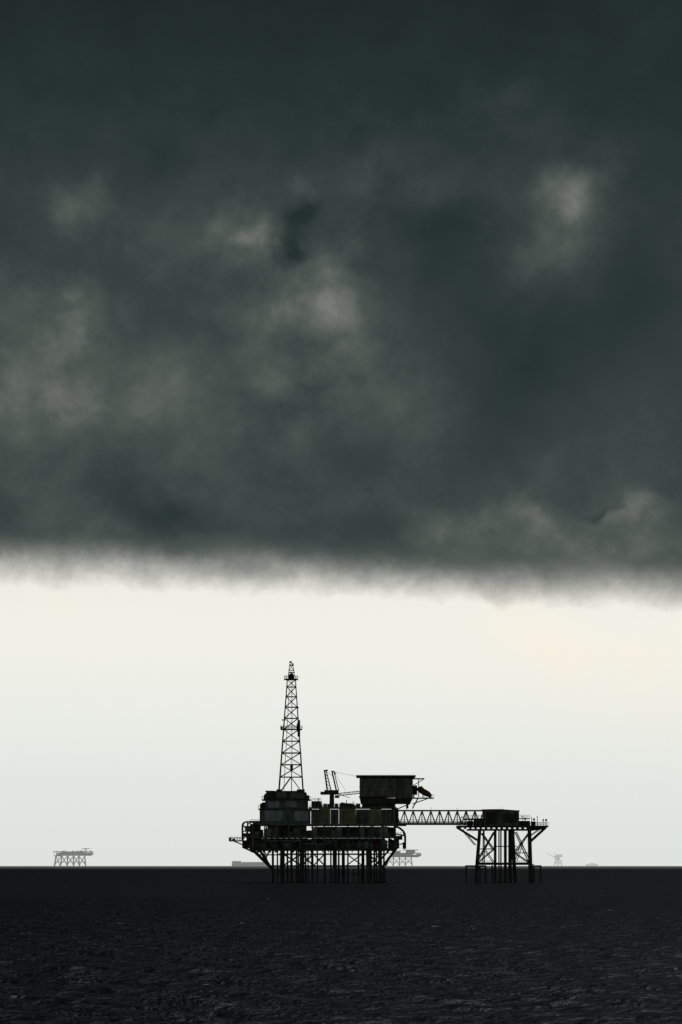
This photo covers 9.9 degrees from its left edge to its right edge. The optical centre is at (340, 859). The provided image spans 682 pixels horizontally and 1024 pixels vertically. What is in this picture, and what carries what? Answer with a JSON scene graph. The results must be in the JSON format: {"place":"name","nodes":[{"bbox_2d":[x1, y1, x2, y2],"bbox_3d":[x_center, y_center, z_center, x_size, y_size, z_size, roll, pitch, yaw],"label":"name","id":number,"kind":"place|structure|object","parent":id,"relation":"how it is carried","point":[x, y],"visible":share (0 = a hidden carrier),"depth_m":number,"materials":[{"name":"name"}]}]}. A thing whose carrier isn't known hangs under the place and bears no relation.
{"place":"outdoors","nodes":[
{"label":"outdoors","id":0,"kind":"place"},
{"bbox_2d":[0,866,681,1023],"bbox_3d":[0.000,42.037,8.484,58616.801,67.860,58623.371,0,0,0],"label":"sea","id":1,"kind":"structure","parent":0,"point":[257,945],"depth_m":380.17,"materials":[{"name":"liquid"}]},
{"bbox_2d":[53,848,93,865],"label":"production platform","id":2,"kind":"structure","parent":1,"relation":"in","point":[72,853],"depth_m":9990.00,"materials":[{"name":"metal"}]},
{"bbox_2d":[232,861,266,865],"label":"barge","id":3,"kind":"object","parent":1,"relation":"on","point":[236,863],"visible":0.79,"depth_m":10491.00,"materials":[{"name":"metal"}]},
{"bbox_2d":[229,661,433,882],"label":"drilling platform","id":4,"kind":"structure","parent":1,"relation":"in","point":[287,818],"depth_m":1487.00,"materials":[{"name":"metal"}]},
{"bbox_2d":[399,810,481,824],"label":"footbridge","id":5,"kind":"object","parent":4,"relation":"on","point":[433,822],"visible":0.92,"depth_m":1497.68,"materials":[{"name":"metal"}]},
{"bbox_2d":[386,846,420,865],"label":"production platform","id":6,"kind":"structure","parent":1,"relation":"in","point":[407,853],"depth_m":8789.82,"materials":[{"name":"metal"}]},
{"bbox_2d":[456,807,548,882],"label":"wellhead platform","id":7,"kind":"structure","parent":1,"relation":"in","point":[496,819],"depth_m":1482.81,"materials":[{"name":"metal"}]},
{"bbox_2d":[547,853,562,865],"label":"production platform","id":8,"kind":"structure","parent":1,"relation":"in","point":[556,857],"depth_m":22989.46,"materials":[{"name":"metal"}]},
{"bbox_2d":[586,863,597,865],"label":"barge","id":9,"kind":"object","parent":1,"relation":"on","point":[591,864],"visible":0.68,"depth_m":26988.00,"materials":[{"name":"metal"}]},
{"bbox_2d":[0,0,681,865],"label":"sky","id":10,"kind":"structure","parent":0,"point":[340,341],"materials":[{"name":"grey"}]}
]}

